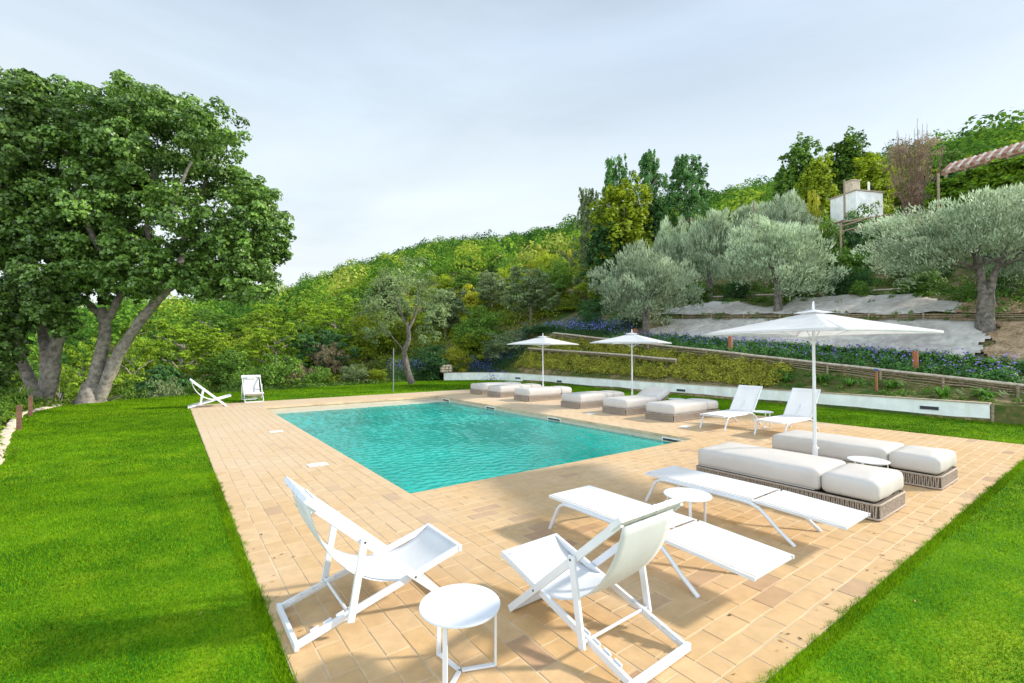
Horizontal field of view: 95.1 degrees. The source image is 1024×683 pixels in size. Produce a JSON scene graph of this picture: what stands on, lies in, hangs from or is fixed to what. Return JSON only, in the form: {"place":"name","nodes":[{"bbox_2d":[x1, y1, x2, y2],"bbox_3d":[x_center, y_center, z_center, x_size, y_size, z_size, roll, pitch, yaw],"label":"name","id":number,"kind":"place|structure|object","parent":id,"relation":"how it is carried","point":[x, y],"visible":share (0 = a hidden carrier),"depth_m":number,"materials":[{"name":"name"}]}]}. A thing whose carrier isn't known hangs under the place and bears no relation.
{"place":"outdoors","nodes":[
{"label":"outdoors","id":0,"kind":"place"},
{"bbox_2d":[455,323,536,380],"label":"lavender bank","id":1,"kind":"structure","parent":0,"point":[493,364],"depth_m":33.36,"materials":[{"name":"purple plant"}]},
{"bbox_2d":[0,380,1023,682],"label":"lawn","id":2,"kind":"structure","parent":0,"point":[826,674],"depth_m":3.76,"materials":[{"name":"green plant"}]},
{"bbox_2d":[354,256,455,384],"bbox_3d":[-5.804,-1.303,25.953,5.611,7.394,4.035,0,-1,3],"label":"leaning tree","id":3,"kind":"object","parent":2,"relation":"on","point":[419,299],"visible":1,"depth_m":25.77,"materials":[{"name":"green plant"}]},
{"bbox_2d":[0,0,1023,306],"label":"sky","id":4,"kind":"structure","parent":0,"point":[380,126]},
{"bbox_2d":[1,192,1023,429],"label":"ground","id":5,"kind":"structure","parent":0,"point":[1007,410],"depth_m":22.03,"materials":[{"name":"green plant"}]},
{"bbox_2d":[0,380,47,413],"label":"bush","id":6,"kind":"object","parent":5,"relation":"on","point":[17,397],"visible":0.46,"depth_m":16.49,"materials":[{"name":"green plant"}]},
{"bbox_2d":[0,404,61,464],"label":"stone edging","id":7,"kind":"object","parent":5,"relation":"on","point":[6,433],"visible":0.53,"depth_m":11.32,"materials":[{"name":"beige stone"}]},
{"bbox_2d":[0,397,74,459],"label":"bank weeds","id":8,"kind":"object","parent":5,"relation":"on","point":[51,403],"visible":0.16,"depth_m":15.37,"materials":[{"name":"green plant"}]},
{"bbox_2d":[0,66,91,406],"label":"oak tree","id":9,"kind":"object","parent":5,"relation":"on","point":[24,307],"visible":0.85,"depth_m":15.94,"materials":[{"name":"green plant"}]},
{"bbox_2d":[58,337,111,404],"bbox_3d":[-32.892,3.472,36.068,3.364,7.693,3.608,1,-1,-31],"label":"bush","id":10,"kind":"object","parent":5,"relation":"on","point":[73,352],"visible":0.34,"depth_m":35.55,"materials":[{"name":"green plant"}]},
{"bbox_2d":[64,371,145,405],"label":"bush","id":11,"kind":"object","parent":5,"relation":"on","point":[75,390],"visible":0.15,"depth_m":27.79,"materials":[{"name":"green plant"}]},
{"bbox_2d":[106,336,166,399],"bbox_3d":[-27.510,3.094,33.963,3.975,7.271,3.706,1,-1,-39],"label":"bush","id":12,"kind":"object","parent":5,"relation":"on","point":[133,368],"visible":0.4,"depth_m":33.89,"materials":[{"name":"green plant"}]},
{"bbox_2d":[0,69,296,404],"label":"oak tree","id":13,"kind":"object","parent":5,"relation":"on","point":[116,128],"visible":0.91,"depth_m":16.41,"materials":[{"name":"green plant"}]},
{"bbox_2d":[123,365,194,398],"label":"bush","id":14,"kind":"object","parent":5,"relation":"on","point":[160,373],"visible":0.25,"depth_m":30.41,"materials":[{"name":"green plant"}]},
{"bbox_2d":[142,376,189,397],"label":"bush","id":15,"kind":"object","parent":5,"relation":"on","point":[167,390],"visible":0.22,"depth_m":28.62,"materials":[{"name":"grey plant"}]},
{"bbox_2d":[120,319,230,380],"bbox_3d":[-26.296,1.826,37.666,6.286,7.262,7.044,0,-1,9],"label":"bush","id":16,"kind":"object","parent":5,"relation":"on","point":[179,332],"visible":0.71,"depth_m":37.49,"materials":[{"name":"green plant"}]},
{"bbox_2d":[176,307,241,345],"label":"bush","id":17,"kind":"object","parent":5,"relation":"on","point":[214,323],"visible":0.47,"depth_m":59.85,"materials":[{"name":"green plant"}]},
{"bbox_2d":[196,348,255,385],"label":"bush","id":18,"kind":"object","parent":5,"relation":"on","point":[231,366],"visible":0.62,"depth_m":36.20,"materials":[{"name":"green plant"}]},
{"bbox_2d":[229,353,305,391],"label":"bush","id":19,"kind":"object","parent":5,"relation":"on","point":[269,376],"visible":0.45,"depth_m":29.28,"materials":[{"name":"green plant"}]},
{"bbox_2d":[231,318,312,386],"bbox_3d":[-17.060,1.263,34.001,5.520,5.943,5.146,1,-1,-26],"label":"bush","id":20,"kind":"object","parent":5,"relation":"on","point":[264,339],"visible":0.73,"depth_m":33.55,"materials":[{"name":"green plant"}]},
{"bbox_2d":[181,378,405,395],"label":"border weeds","id":21,"kind":"object","parent":5,"relation":"on","point":[334,383],"visible":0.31,"depth_m":26.22,"materials":[{"name":"green plant"}]},
{"bbox_2d":[277,320,323,367],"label":"tree","id":22,"kind":"object","parent":5,"relation":"on","point":[308,328],"visible":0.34,"depth_m":38.62,"materials":[{"name":"green plant"}]},
{"bbox_2d":[288,329,360,372],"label":"bush","id":23,"kind":"object","parent":5,"relation":"on","point":[327,341],"visible":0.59,"depth_m":33.55,"materials":[{"name":"green plant"}]},
{"bbox_2d":[298,305,361,349],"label":"bush","id":24,"kind":"object","parent":5,"relation":"on","point":[333,322],"visible":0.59,"depth_m":40.35,"materials":[{"name":"green plant"}]},
{"bbox_2d":[310,342,351,380],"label":"bush","id":25,"kind":"object","parent":5,"relation":"on","point":[333,368],"visible":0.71,"depth_m":32.55,"materials":[{"name":"brown plant"}]},
{"bbox_2d":[324,295,372,335],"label":"bush","id":26,"kind":"object","parent":5,"relation":"on","point":[348,306],"visible":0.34,"depth_m":48.30,"materials":[{"name":"green plant"}]},
{"bbox_2d":[343,308,414,359],"bbox_3d":[-11.285,-0.585,39.299,6.302,4.479,5.937,0,-1,18],"label":"bush","id":27,"kind":"object","parent":5,"relation":"on","point":[369,346],"visible":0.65,"depth_m":38.60,"materials":[{"name":"green plant"}]},
{"bbox_2d":[360,271,414,332],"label":"tree","id":28,"kind":"object","parent":5,"relation":"on","point":[387,286],"visible":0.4,"depth_m":43.45,"materials":[{"name":"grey plant"}]},
{"bbox_2d":[191,293,584,392],"bbox_3d":[-10.599,-0.080,41.543,29.967,11.209,22.641,1,-1,-36],"label":"slope scrub","id":29,"kind":"object","parent":5,"relation":"on","point":[511,317],"visible":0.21,"depth_m":38.94,"materials":[{"name":"green plant"}]},
{"bbox_2d":[409,343,463,380],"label":"bush","id":30,"kind":"object","parent":5,"relation":"on","point":[433,355],"visible":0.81,"depth_m":31.97,"materials":[{"name":"green plant"}]},
{"bbox_2d":[420,287,470,338],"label":"tree","id":31,"kind":"object","parent":5,"relation":"on","point":[456,302],"visible":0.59,"depth_m":39.92,"materials":[{"name":"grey plant"}]},
{"bbox_2d":[439,346,472,375],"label":"bush","id":32,"kind":"object","parent":5,"relation":"on","point":[451,355],"visible":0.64,"depth_m":32.69,"materials":[{"name":"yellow plant"}]},
{"bbox_2d":[448,268,483,299],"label":"tree","id":33,"kind":"object","parent":5,"relation":"on","point":[470,279],"visible":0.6,"depth_m":58.72,"materials":[{"name":"green plant"}]},
{"bbox_2d":[268,397,673,442],"bbox_3d":[-2.372,3.142,13.508,7.420,1.635,13.085,1,-1,-36],"label":"pool basin","id":34,"kind":"object","parent":5,"relation":"in","point":[344,406],"visible":0.05,"depth_m":17.29,"materials":[{"name":"beige stone"}]},
{"bbox_2d":[276,402,670,493],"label":"pool water","id":35,"kind":"structure","parent":34,"relation":"in","point":[413,448],"depth_m":11.10,"materials":[{"name":"teal liquid"}]},
{"bbox_2d":[450,328,496,363],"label":"bush","id":36,"kind":"object","parent":5,"relation":"on","point":[466,340],"visible":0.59,"depth_m":35.47,"materials":[{"name":"green plant"}]},
{"bbox_2d":[451,304,506,352],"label":"bush","id":37,"kind":"object","parent":5,"relation":"on","point":[489,320],"visible":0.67,"depth_m":36.11,"materials":[{"name":"green plant"}]},
{"bbox_2d":[472,270,508,311],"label":"tree","id":38,"kind":"object","parent":5,"relation":"on","point":[492,296],"visible":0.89,"depth_m":46.20,"materials":[{"name":"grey plant"}]},
{"bbox_2d":[480,328,526,359],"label":"bush","id":39,"kind":"object","parent":5,"relation":"on","point":[499,345],"visible":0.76,"depth_m":32.90,"materials":[{"name":"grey plant"}]},
{"bbox_2d":[12,107,1023,368],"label":"hillside woods","id":40,"kind":"object","parent":5,"relation":"on","point":[452,253],"visible":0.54,"depth_m":77.39,"materials":[{"name":"green plant"}]},
{"bbox_2d":[497,266,561,320],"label":"tree","id":41,"kind":"object","parent":5,"relation":"on","point":[532,295],"visible":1,"depth_m":39.27,"materials":[{"name":"green plant"}]},
{"bbox_2d":[525,256,580,301],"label":"bush","id":42,"kind":"object","parent":5,"relation":"on","point":[557,279],"visible":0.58,"depth_m":44.58,"materials":[{"name":"green plant"}]},
{"bbox_2d":[568,186,603,299],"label":"upright tree","id":43,"kind":"object","parent":5,"relation":"on","point":[585,201],"visible":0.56,"depth_m":42.05,"materials":[{"name":"green plant"}]},
{"bbox_2d":[528,347,676,363],"bbox_3d":[4.511,0.866,27.163,0.148,1.109,11.545,1,-1,-36],"label":"wattle fence","id":44,"kind":"object","parent":5,"relation":"on","point":[599,354],"visible":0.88,"depth_m":25.91,"materials":[{"name":"brown wood"}]},
{"bbox_2d":[580,221,629,311],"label":"tree","id":45,"kind":"object","parent":5,"relation":"on","point":[600,241],"visible":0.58,"depth_m":34.67,"materials":[{"name":"green plant"}]},
{"bbox_2d":[593,153,631,255],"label":"upright tree","id":46,"kind":"object","parent":5,"relation":"on","point":[612,177],"visible":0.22,"depth_m":40.00,"materials":[{"name":"green plant"}]},
{"bbox_2d":[585,171,654,300],"bbox_3d":[8.557,-7.361,36.168,5.733,11.217,5.752,0,-1,4],"label":"yellow green tree","id":47,"kind":"object","parent":5,"relation":"on","point":[620,199],"visible":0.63,"depth_m":35.24,"materials":[{"name":"green plant"}]},
{"bbox_2d":[587,239,705,335],"bbox_3d":[7.837,-2.812,27.035,5.906,5.985,6.234,0,-1,-24],"label":"olive tree","id":48,"kind":"object","parent":5,"relation":"on","point":[649,283],"visible":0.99,"depth_m":26.47,"materials":[{"name":"green plant"}]},
{"bbox_2d":[628,149,670,273],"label":"upright tree","id":49,"kind":"object","parent":5,"relation":"on","point":[647,163],"visible":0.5,"depth_m":41.91,"materials":[{"name":"green plant"}]},
{"bbox_2d":[514,336,794,385],"bbox_3d":[5.893,0.702,25.338,2.445,2.432,16.925,1,-1,-36],"label":"bank groundcover","id":50,"kind":"object","parent":5,"relation":"on","point":[736,371],"visible":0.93,"depth_m":23.01,"materials":[{"name":"green plant"}]},
{"bbox_2d":[638,194,671,255],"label":"tree","id":51,"kind":"object","parent":5,"relation":"on","point":[658,213],"visible":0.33,"depth_m":36.81,"materials":[{"name":"green plant"}]},
{"bbox_2d":[644,213,692,302],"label":"olive tree","id":52,"kind":"object","parent":5,"relation":"on","point":[667,245],"visible":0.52,"depth_m":33.74,"materials":[{"name":"green plant"}]},
{"bbox_2d":[653,153,724,282],"bbox_3d":[14.427,-9.727,39.490,5.078,12.260,4.848,1,-1,-34],"label":"upright tree","id":53,"kind":"object","parent":5,"relation":"on","point":[685,175],"visible":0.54,"depth_m":38.61,"materials":[{"name":"green plant"}]},
{"bbox_2d":[672,207,751,295],"bbox_3d":[13.784,-6.033,32.952,4.668,7.212,4.927,0,-1,-8],"label":"olive tree","id":54,"kind":"object","parent":5,"relation":"on","point":[707,237],"visible":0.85,"depth_m":31.90,"materials":[{"name":"green plant"}]},
{"bbox_2d":[443,372,991,418],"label":"garden wall","id":55,"kind":"structure","parent":5,"relation":"on","point":[957,408],"depth_m":17.51,"materials":[{"name":"stone"}]},
{"bbox_2d":[720,278,755,301],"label":"shrub","id":56,"kind":"object","parent":5,"relation":"on","point":[741,290],"visible":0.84,"depth_m":29.47,"materials":[{"name":"green plant"}]},
{"bbox_2d":[725,200,771,277],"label":"olive tree","id":57,"kind":"object","parent":5,"relation":"on","point":[748,208],"visible":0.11,"depth_m":35.23,"materials":[{"name":"green plant"}]},
{"bbox_2d":[713,210,852,311],"bbox_3d":[14.002,-4.043,24.966,6.279,5.598,5.841,0,-1,-21],"label":"olive tree","id":58,"kind":"object","parent":5,"relation":"on","point":[758,252],"visible":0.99,"depth_m":24.06,"materials":[{"name":"green plant"}]},
{"bbox_2d":[553,332,1023,398],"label":"wattle fence","id":59,"kind":"object","parent":5,"relation":"on","point":[935,376],"visible":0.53,"depth_m":17.50,"materials":[{"name":"brown wood"}]},
{"bbox_2d":[761,189,824,263],"bbox_3d":[18.817,-7.226,32.067,3.602,6.959,3.873,0,-1,-3],"label":"olive tree","id":60,"kind":"object","parent":5,"relation":"on","point":[787,211],"visible":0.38,"depth_m":31.62,"materials":[{"name":"green plant"}]},
{"bbox_2d":[582,271,1023,315],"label":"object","id":61,"kind":"object","parent":5,"relation":"on","point":[1006,291],"visible":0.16,"depth_m":23.32,"materials":[{"name":"green plant"}]},
{"bbox_2d":[771,131,834,214],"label":"tree","id":62,"kind":"object","parent":5,"relation":"on","point":[800,156],"visible":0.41,"depth_m":46.73,"materials":[{"name":"green plant"}]},
{"bbox_2d":[657,293,961,314],"bbox_3d":[14.580,-1.938,26.013,2.948,1.817,15.402,1,-1,-36],"label":"slope fabric","id":63,"kind":"object","parent":5,"relation":"on","point":[901,303],"visible":0.81,"depth_m":23.07,"materials":[{"name":"fabric"}]},
{"bbox_2d":[603,327,1023,383],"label":"flower bed","id":64,"kind":"object","parent":5,"relation":"on","point":[996,373],"depth_m":18.23,"materials":[{"name":"green plant"}]},
{"bbox_2d":[793,151,839,228],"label":"tree","id":65,"kind":"object","parent":5,"relation":"on","point":[818,176],"visible":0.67,"depth_m":41.76,"materials":[{"name":"green plant"}]},
{"bbox_2d":[661,290,975,306],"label":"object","id":66,"kind":"object","parent":5,"relation":"on","point":[917,294],"visible":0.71,"depth_m":22.37,"materials":[{"name":"green plant"}]},
{"bbox_2d":[649,318,990,357],"bbox_3d":[13.041,-0.421,23.116,2.396,2.362,15.201,1,-1,-36],"label":"slope fabric","id":67,"kind":"object","parent":5,"relation":"on","point":[966,336],"visible":0.54,"depth_m":19.36,"materials":[{"name":"fabric"}]},
{"bbox_2d":[807,212,850,272],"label":"bush","id":68,"kind":"object","parent":5,"relation":"on","point":[833,234],"visible":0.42,"depth_m":29.82,"materials":[{"name":"green plant"}]},
{"bbox_2d":[825,246,875,281],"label":"shrub","id":69,"kind":"object","parent":5,"relation":"on","point":[846,259],"visible":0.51,"depth_m":28.23,"materials":[{"name":"green plant"}]},
{"bbox_2d":[821,266,880,295],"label":"shrub","id":70,"kind":"object","parent":5,"relation":"on","point":[842,287],"visible":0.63,"depth_m":24.72,"materials":[{"name":"green plant"}]},
{"bbox_2d":[682,313,1023,319],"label":"wattle fence","id":71,"kind":"object","parent":5,"relation":"on","point":[868,315],"visible":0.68,"depth_m":20.54,"materials":[{"name":"brown wood"}]},
{"bbox_2d":[829,212,878,272],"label":"bush","id":72,"kind":"object","parent":5,"relation":"on","point":[852,240],"visible":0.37,"depth_m":29.82,"materials":[{"name":"green plant"}]},
{"bbox_2d":[825,126,886,206],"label":"tree","id":73,"kind":"object","parent":5,"relation":"on","point":[848,152],"visible":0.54,"depth_m":49.69,"materials":[{"name":"green plant"}]},
{"bbox_2d":[829,179,884,238],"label":"white house","id":74,"kind":"structure","parent":5,"relation":"on","point":[856,195],"depth_m":34.15,"materials":[{"name":"paint"}]},
{"bbox_2d":[846,200,900,266],"bbox_3d":[23.580,-6.934,31.038,3.887,4.629,3.662,1,-1,-39],"label":"bush","id":75,"kind":"object","parent":5,"relation":"on","point":[864,211],"visible":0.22,"depth_m":30.64,"materials":[{"name":"green plant"}]},
{"bbox_2d":[850,151,900,213],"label":"tree","id":76,"kind":"object","parent":5,"relation":"on","point":[869,169],"visible":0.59,"depth_m":45.63,"materials":[{"name":"green plant"}]},
{"bbox_2d":[757,371,1023,404],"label":"weed cover","id":77,"kind":"object","parent":5,"relation":"on","point":[904,393],"visible":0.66,"depth_m":15.23,"materials":[{"name":"green plant"}]},
{"bbox_2d":[876,119,945,237],"bbox_3d":[28.479,-11.145,33.246,3.618,9.395,3.180,0,-1,11],"label":"bare tree","id":78,"kind":"object","parent":5,"relation":"on","point":[914,182],"visible":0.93,"depth_m":33.10,"materials":[{"name":"brown plant"}]},
{"bbox_2d":[889,264,948,295],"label":"shrub","id":79,"kind":"object","parent":5,"relation":"on","point":[928,283],"visible":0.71,"depth_m":22.05,"materials":[{"name":"green plant"}]},
{"bbox_2d":[850,181,1023,332],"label":"olive tree","id":80,"kind":"object","parent":5,"relation":"on","point":[950,233],"visible":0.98,"depth_m":17.64,"materials":[{"name":"green plant"}]},
{"bbox_2d":[941,141,1023,253],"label":"tiled roof house","id":81,"kind":"structure","parent":5,"relation":"on","point":[1005,153],"depth_m":28.22,"materials":[{"name":"tile"}]},
{"bbox_2d":[923,154,1023,211],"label":"climbing vine","id":82,"kind":"object","parent":81,"relation":"hanging from","point":[999,174],"visible":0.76,"depth_m":27.56,"materials":[{"name":"green plant"}]},
{"bbox_2d":[953,296,1023,313],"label":"dirt patch","id":83,"kind":"object","parent":5,"relation":"on","point":[1012,308],"visible":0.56,"depth_m":18.56,"materials":[{"name":"brown soil"}]},
{"bbox_2d":[980,320,1023,361],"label":"dirt patch","id":84,"kind":"object","parent":5,"relation":"on","point":[1008,337],"visible":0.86,"depth_m":16.74,"materials":[{"name":"brown soil"}]},
{"bbox_2d":[536,314,641,337],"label":"rosemary slope","id":85,"kind":"structure","parent":0,"point":[591,331],"depth_m":30.34,"materials":[{"name":"green plant"}]},
{"bbox_2d":[190,389,1023,682],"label":"terrace","id":86,"kind":"structure","parent":0,"point":[372,661],"depth_m":4.68,"materials":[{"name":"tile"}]},
{"bbox_2d":[241,375,263,402],"bbox_3d":[-10.158,1.845,18.358,0.720,1.020,1.271,1,-1,-36],"label":"deck chair","id":87,"kind":"object","parent":86,"relation":"on","point":[250,384],"visible":0.99,"depth_m":18.64,"materials":[{"name":"white metal"}]},
{"bbox_2d":[276,476,461,652],"bbox_3d":[-1.099,1.555,3.705,1.271,1.020,0.720,1,-1,-36],"label":"deck chair","id":88,"kind":"object","parent":86,"relation":"on","point":[421,551],"visible":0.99,"depth_m":3.60,"materials":[{"name":"white fabric"}]},
{"bbox_2d":[419,583,499,682],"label":"side table","id":89,"kind":"object","parent":86,"relation":"on","point":[456,606],"visible":1,"depth_m":2.88,"materials":[{"name":"white metal"}]},
{"bbox_2d":[487,383,541,397],"bbox_3d":[0.139,2.135,20.787,2.368,0.487,1.008,1,-1,-36],"label":"daybed","id":90,"kind":"object","parent":86,"relation":"on","point":[503,390],"visible":0.56,"depth_m":20.11,"materials":[{"name":"fabric"}]},
{"bbox_2d":[514,386,571,401],"bbox_3d":[1.294,2.105,19.215,2.368,0.487,1.008,1,-1,-36],"label":"daybed","id":91,"kind":"object","parent":86,"relation":"on","point":[528,394],"visible":0.88,"depth_m":18.66,"materials":[{"name":"fabric"}]},
{"bbox_2d":[507,334,578,386],"bbox_3d":[1.354,0.996,20.522,2.266,2.748,2.266,-1,-1,39],"label":"parasol","id":92,"kind":"object","parent":86,"relation":"on","point":[542,340],"visible":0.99,"depth_m":20.32,"materials":[{"name":"white fabric"}]},
{"bbox_2d":[561,390,623,408],"bbox_3d":[2.951,2.061,16.959,2.368,0.487,1.008,1,-1,-36],"label":"daybed","id":93,"kind":"object","parent":86,"relation":"on","point":[586,399],"visible":0.7,"depth_m":16.34,"materials":[{"name":"fabric"}]},
{"bbox_2d":[501,495,690,682],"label":"deck chair","id":94,"kind":"object","parent":86,"relation":"on","point":[547,569],"visible":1,"depth_m":3.14,"materials":[{"name":"white fabric"}]},
{"bbox_2d":[590,329,671,394],"bbox_3d":[4.303,0.924,16.795,2.311,2.748,2.311,-1,-1,30],"label":"parasol","id":95,"kind":"object","parent":86,"relation":"on","point":[631,338],"visible":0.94,"depth_m":16.46,"materials":[{"name":"white fabric"}]},
{"bbox_2d":[602,387,669,414],"bbox_3d":[4.117,1.914,15.374,2.368,0.722,1.008,1,-1,-36],"label":"daybed","id":96,"kind":"object","parent":86,"relation":"on","point":[628,405],"visible":0.74,"depth_m":14.82,"materials":[{"name":"fabric"}]},
{"bbox_2d":[548,485,794,597],"bbox_3d":[1.349,1.898,4.530,0.690,0.387,2.303,1,-1,-36],"label":"sun lounger","id":97,"kind":"object","parent":86,"relation":"on","point":[737,552],"visible":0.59,"depth_m":4.06,"materials":[{"name":"white metal"}]},
{"bbox_2d":[645,398,719,421],"bbox_3d":[5.112,2.005,14.018,2.368,0.487,1.008,1,-1,-36],"label":"daybed","id":98,"kind":"object","parent":86,"relation":"on","point":[677,410],"visible":0.93,"depth_m":13.47,"materials":[{"name":"fabric"}]},
{"bbox_2d":[663,487,711,528],"bbox_3d":[1.919,1.876,5.122,0.500,0.417,0.500,-1,-2,44],"label":"side table","id":99,"kind":"object","parent":86,"relation":"on","point":[691,495],"visible":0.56,"depth_m":5.11,"materials":[{"name":"white metal"}]},
{"bbox_2d":[699,385,762,430],"bbox_3d":[5.803,1.722,12.360,1.991,1.038,0.690,1,-1,-36],"label":"sun lounger","id":100,"kind":"object","parent":86,"relation":"on","point":[746,398],"visible":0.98,"depth_m":12.65,"materials":[{"name":"white metal"}]},
{"bbox_2d":[645,465,869,546],"bbox_3d":[2.706,1.916,5.503,0.690,0.387,2.303,1,-1,-37],"label":"sun lounger","id":101,"kind":"object","parent":86,"relation":"on","point":[803,505],"visible":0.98,"depth_m":5.20,"materials":[{"name":"white metal"}]},
{"bbox_2d":[754,388,820,434],"bbox_3d":[6.681,1.703,11.333,1.991,1.038,0.690,1,-1,-35],"label":"sun lounger","id":102,"kind":"object","parent":86,"relation":"on","point":[799,405],"visible":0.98,"depth_m":11.63,"materials":[{"name":"white metal"}]},
{"bbox_2d":[696,442,905,520],"bbox_3d":[3.949,1.863,6.651,1.008,0.487,2.368,1,-1,-36],"label":"daybed","id":103,"kind":"object","parent":86,"relation":"on","point":[874,493],"visible":0.92,"depth_m":6.11,"materials":[{"name":"fabric"}]},
{"bbox_2d":[703,302,943,455],"bbox_3d":[4.729,0.743,7.332,2.266,2.748,2.266,0,-1,-22],"label":"parasol","id":104,"kind":"object","parent":86,"relation":"on","point":[813,323],"visible":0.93,"depth_m":7.18,"materials":[{"name":"white fabric"}]},
{"bbox_2d":[772,430,958,489],"bbox_3d":[5.781,1.887,7.872,1.008,0.487,2.368,1,-1,-36],"label":"daybed","id":105,"kind":"object","parent":86,"relation":"on","point":[929,467],"visible":0.73,"depth_m":7.25,"materials":[{"name":"fabric"}]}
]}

